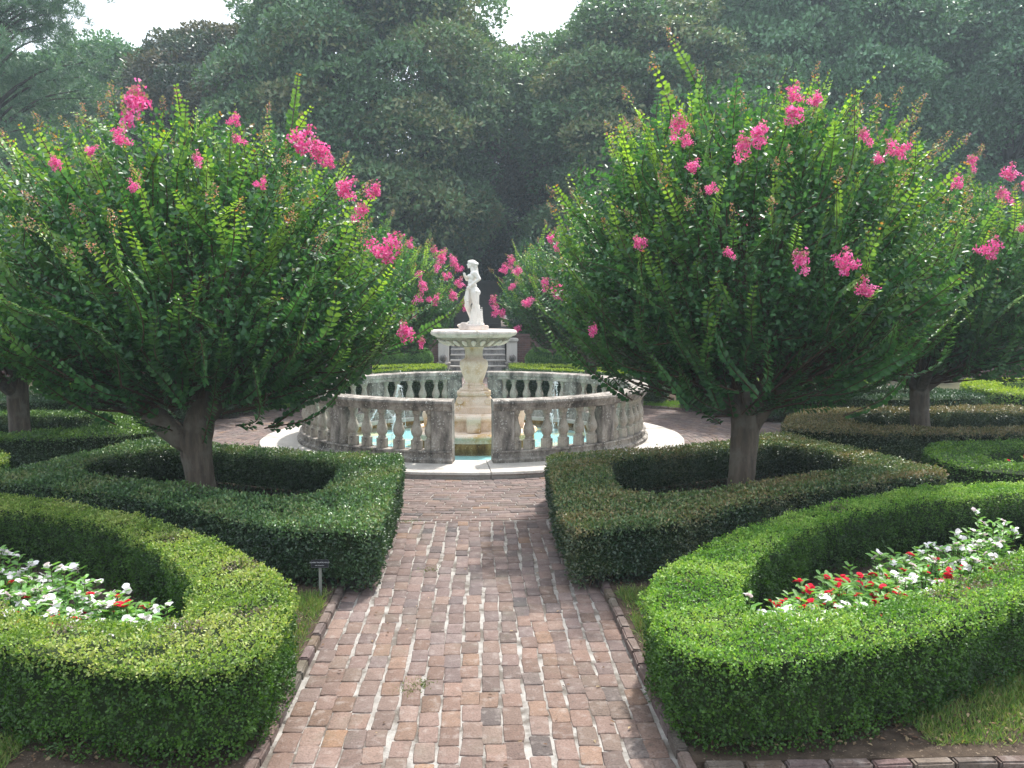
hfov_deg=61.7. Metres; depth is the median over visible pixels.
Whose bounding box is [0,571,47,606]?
bedding plant
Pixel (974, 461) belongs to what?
boxwood hedge
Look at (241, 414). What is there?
kerb
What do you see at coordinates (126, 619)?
bedding plant
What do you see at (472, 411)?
tiered fountain
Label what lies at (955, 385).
ground
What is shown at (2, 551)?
bedding plant
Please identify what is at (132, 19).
sky
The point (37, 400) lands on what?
holly hedge
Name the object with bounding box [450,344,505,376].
stone steps
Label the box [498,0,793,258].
magnolia tree
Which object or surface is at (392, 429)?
water jet
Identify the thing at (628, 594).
grass
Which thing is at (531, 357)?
round bush
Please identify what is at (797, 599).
bedding plant
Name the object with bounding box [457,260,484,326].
marble statue
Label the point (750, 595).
bedding plant
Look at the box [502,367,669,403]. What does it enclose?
holly hedge
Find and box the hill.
[292,247,940,327]
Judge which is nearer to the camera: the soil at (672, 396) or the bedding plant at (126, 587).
the bedding plant at (126, 587)
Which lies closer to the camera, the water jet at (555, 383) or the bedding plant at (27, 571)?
the bedding plant at (27, 571)
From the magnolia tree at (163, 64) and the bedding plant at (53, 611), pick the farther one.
the magnolia tree at (163, 64)
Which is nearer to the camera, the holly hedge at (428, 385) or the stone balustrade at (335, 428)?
the stone balustrade at (335, 428)
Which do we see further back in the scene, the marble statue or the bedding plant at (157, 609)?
the marble statue
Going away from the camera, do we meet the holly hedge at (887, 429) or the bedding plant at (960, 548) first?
the bedding plant at (960, 548)
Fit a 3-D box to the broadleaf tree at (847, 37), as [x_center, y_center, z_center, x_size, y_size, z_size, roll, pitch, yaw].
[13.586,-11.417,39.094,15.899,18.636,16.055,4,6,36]
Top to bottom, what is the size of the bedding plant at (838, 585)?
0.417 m
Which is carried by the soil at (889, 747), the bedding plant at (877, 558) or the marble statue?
the bedding plant at (877, 558)
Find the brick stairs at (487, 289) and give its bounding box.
[455,281,500,328]
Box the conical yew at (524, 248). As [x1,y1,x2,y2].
[503,238,538,333]
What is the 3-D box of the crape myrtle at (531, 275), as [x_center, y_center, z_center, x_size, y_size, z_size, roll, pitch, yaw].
[1.973,-1.908,21.061,5.131,4.761,5.191,0,5,-2]
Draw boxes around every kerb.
[180,408,301,422]
[243,578,350,767]
[517,397,783,421]
[597,575,1023,767]
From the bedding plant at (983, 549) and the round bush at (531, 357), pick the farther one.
the round bush at (531, 357)
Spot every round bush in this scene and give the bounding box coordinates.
[378,350,404,366]
[404,348,433,365]
[524,347,552,364]
[552,350,579,364]
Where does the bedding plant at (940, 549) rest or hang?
on the soil at (889, 747)
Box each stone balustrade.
[297,371,461,463]
[487,371,648,462]
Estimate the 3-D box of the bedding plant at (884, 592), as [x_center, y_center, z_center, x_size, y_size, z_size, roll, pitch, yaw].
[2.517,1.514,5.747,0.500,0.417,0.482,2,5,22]
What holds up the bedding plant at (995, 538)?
on the soil at (889, 747)
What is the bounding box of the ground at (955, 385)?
[29,377,1018,390]
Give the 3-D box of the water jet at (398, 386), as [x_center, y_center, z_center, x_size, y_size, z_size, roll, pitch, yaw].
[-2.150,0.444,16.350,0.164,0.887,0.528,-3,6,-32]
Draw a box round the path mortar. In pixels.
[223,379,783,767]
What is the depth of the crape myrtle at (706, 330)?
8.32 m
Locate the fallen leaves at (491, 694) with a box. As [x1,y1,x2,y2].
[322,417,665,765]
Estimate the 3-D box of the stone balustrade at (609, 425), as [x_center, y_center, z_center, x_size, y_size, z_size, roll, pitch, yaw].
[0.978,0.418,15.138,2.769,0.902,6.032,0,5,-2]
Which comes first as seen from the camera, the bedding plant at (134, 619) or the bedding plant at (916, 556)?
the bedding plant at (134, 619)
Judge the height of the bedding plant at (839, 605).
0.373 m
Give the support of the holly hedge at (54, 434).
on the soil at (26, 761)
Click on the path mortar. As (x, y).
(524, 709)
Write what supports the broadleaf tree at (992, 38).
on the terrain at (503, 326)
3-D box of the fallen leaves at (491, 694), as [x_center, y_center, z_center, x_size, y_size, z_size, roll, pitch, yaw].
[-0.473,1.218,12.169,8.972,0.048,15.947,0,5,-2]
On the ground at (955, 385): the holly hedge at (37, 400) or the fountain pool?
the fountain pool
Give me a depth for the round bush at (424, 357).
27.79 m
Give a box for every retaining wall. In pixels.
[2,339,437,379]
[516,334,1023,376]
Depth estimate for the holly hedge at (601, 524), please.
8.32 m
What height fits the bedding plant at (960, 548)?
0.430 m
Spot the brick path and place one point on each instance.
(481, 716)
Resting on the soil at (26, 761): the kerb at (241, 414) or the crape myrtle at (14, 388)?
the crape myrtle at (14, 388)
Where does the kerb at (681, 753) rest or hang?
on the ground at (955, 385)
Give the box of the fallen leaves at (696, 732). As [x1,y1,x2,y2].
[0,482,1023,761]
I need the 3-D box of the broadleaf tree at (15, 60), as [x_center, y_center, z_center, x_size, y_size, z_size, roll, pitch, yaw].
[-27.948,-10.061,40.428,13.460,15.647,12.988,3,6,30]
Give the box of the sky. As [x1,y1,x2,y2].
[5,0,584,220]
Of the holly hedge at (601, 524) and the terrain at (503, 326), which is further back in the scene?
the terrain at (503, 326)
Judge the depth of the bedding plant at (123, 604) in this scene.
5.49 m
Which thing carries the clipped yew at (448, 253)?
on the terrain at (503, 326)
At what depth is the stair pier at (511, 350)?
29.07 m
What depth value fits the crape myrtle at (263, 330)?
7.94 m
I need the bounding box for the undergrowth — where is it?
[306,224,1023,315]
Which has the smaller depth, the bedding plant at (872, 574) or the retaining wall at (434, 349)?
the bedding plant at (872, 574)
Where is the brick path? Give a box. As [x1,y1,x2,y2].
[182,377,781,767]
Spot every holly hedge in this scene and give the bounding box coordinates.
[0,386,271,421]
[0,407,159,469]
[0,435,406,592]
[287,368,450,403]
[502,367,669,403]
[543,429,948,589]
[679,382,988,420]
[780,401,1023,462]
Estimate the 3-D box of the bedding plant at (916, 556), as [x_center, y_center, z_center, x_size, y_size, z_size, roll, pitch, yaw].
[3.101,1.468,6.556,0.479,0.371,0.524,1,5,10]
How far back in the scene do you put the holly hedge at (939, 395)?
17.29 m
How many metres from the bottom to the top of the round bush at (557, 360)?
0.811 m
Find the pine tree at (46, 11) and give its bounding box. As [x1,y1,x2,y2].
[0,0,140,190]
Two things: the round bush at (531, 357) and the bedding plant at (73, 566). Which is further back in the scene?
the round bush at (531, 357)
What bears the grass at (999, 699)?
on the soil at (889, 747)
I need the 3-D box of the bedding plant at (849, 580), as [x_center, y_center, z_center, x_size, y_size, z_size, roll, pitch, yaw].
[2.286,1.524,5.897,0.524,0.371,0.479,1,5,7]
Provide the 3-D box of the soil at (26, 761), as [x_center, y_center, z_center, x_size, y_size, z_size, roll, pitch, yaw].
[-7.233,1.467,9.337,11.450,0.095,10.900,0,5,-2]
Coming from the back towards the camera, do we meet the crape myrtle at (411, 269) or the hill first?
the hill
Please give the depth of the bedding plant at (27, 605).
5.49 m
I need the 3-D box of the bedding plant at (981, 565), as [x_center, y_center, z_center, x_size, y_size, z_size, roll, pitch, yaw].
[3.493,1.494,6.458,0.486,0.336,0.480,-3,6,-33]
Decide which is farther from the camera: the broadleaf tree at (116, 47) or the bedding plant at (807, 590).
the broadleaf tree at (116, 47)
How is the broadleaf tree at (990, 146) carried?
on the terrain at (503, 326)
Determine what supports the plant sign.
on the soil at (26, 761)
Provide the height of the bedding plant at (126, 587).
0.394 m
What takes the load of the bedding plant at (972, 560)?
on the soil at (889, 747)
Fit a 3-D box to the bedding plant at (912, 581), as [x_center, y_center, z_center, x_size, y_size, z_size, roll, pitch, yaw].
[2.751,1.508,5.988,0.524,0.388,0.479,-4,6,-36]
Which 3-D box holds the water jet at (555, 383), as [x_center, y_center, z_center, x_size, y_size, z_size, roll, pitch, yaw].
[0.821,0.406,16.451,0.172,0.952,0.335,3,5,28]
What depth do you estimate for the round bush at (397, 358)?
27.75 m
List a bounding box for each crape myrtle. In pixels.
[0,73,451,496]
[0,156,150,433]
[286,209,465,373]
[488,209,648,374]
[534,26,988,488]
[783,144,1023,430]
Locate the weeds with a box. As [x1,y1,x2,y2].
[392,518,439,696]
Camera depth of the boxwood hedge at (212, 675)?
4.43 m
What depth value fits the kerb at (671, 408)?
19.50 m
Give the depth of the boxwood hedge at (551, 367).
26.58 m
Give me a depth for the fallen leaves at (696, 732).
4.46 m
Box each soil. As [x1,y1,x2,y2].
[0,467,340,767]
[519,383,904,419]
[605,461,1023,767]
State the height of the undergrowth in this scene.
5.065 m
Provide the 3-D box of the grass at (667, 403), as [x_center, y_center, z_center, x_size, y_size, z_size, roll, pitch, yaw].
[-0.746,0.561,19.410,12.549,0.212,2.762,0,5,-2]
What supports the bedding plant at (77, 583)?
on the soil at (26, 761)
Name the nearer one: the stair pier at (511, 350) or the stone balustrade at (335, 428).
the stone balustrade at (335, 428)
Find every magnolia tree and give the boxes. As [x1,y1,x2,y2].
[74,18,366,235]
[190,0,533,279]
[401,38,575,280]
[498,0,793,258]
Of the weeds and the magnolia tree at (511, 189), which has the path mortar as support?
the weeds
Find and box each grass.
[0,662,1023,767]
[221,400,706,414]
[280,582,656,679]
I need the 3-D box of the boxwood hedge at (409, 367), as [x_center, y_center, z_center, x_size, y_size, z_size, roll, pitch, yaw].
[-4.361,-0.228,25.447,6.200,0.671,2.320,-4,6,-38]
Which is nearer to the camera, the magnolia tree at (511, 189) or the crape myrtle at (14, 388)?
the crape myrtle at (14, 388)
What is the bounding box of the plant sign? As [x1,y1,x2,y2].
[311,560,328,595]
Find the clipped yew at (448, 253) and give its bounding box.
[411,250,454,328]
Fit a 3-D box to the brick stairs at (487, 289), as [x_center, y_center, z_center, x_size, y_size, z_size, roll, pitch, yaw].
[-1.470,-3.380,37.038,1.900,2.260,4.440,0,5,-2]
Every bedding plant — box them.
[0,544,12,566]
[0,550,19,596]
[0,554,57,596]
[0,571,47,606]
[0,586,57,617]
[1,587,71,627]
[13,562,87,606]
[17,605,86,626]
[28,561,103,613]
[38,596,115,631]
[40,583,131,618]
[59,612,139,636]
[70,591,157,625]
[96,599,174,635]
[103,617,181,636]
[743,590,807,627]
[764,589,838,623]
[769,595,837,626]
[780,570,858,609]
[800,591,875,623]
[813,570,889,610]
[825,579,902,618]
[834,561,912,600]
[851,572,927,614]
[865,548,936,591]
[873,570,950,606]
[886,545,944,579]
[899,556,969,597]
[906,543,975,571]
[918,553,983,592]
[927,528,999,578]
[940,558,1004,587]
[953,532,1016,575]
[963,507,1021,563]
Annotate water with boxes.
[357,422,584,456]
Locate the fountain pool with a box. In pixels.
[259,416,684,479]
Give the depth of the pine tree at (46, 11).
29.02 m
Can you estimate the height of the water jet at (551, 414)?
0.594 m
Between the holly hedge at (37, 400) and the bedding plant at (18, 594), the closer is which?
the bedding plant at (18, 594)
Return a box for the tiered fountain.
[410,325,536,455]
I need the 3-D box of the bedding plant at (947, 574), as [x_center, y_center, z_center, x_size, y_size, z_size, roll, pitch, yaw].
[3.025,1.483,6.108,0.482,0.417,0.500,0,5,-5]
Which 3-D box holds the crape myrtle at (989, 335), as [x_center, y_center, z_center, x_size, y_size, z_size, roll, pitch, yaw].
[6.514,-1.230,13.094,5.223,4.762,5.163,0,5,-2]
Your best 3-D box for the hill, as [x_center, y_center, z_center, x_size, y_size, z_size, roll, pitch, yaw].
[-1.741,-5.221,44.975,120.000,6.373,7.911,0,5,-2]
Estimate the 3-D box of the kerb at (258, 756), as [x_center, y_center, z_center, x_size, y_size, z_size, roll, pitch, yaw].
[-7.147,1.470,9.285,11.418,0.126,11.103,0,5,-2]
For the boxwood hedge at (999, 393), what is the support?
on the ground at (955, 385)
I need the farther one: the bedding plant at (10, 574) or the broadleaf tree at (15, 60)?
the broadleaf tree at (15, 60)
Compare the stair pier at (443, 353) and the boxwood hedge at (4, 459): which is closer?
the boxwood hedge at (4, 459)
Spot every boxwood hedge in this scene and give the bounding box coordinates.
[0,449,10,472]
[0,492,300,767]
[275,363,447,391]
[508,362,639,374]
[635,478,1023,759]
[920,436,1023,486]
[959,377,1023,409]
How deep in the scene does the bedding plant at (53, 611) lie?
5.32 m
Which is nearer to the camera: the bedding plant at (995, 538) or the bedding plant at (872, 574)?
the bedding plant at (872, 574)
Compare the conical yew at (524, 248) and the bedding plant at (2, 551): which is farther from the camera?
the conical yew at (524, 248)
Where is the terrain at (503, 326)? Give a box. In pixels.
[449,316,542,361]
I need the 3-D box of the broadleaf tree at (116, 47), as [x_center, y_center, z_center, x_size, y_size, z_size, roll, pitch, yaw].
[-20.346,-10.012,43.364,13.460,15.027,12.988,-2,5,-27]
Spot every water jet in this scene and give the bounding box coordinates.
[390,414,395,445]
[394,384,406,430]
[549,412,555,444]
[550,381,558,421]
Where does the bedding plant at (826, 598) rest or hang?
on the soil at (889, 747)
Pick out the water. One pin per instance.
(475, 454)
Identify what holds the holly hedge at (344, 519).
on the soil at (26, 761)
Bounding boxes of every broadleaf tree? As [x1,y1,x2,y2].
[1,45,25,183]
[2,28,210,184]
[645,0,1011,213]
[849,0,1023,274]
[963,91,1023,181]
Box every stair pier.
[437,339,450,368]
[505,338,518,369]
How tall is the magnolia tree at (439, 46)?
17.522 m
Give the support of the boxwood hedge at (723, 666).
on the soil at (889, 747)
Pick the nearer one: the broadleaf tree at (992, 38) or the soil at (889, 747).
the soil at (889, 747)

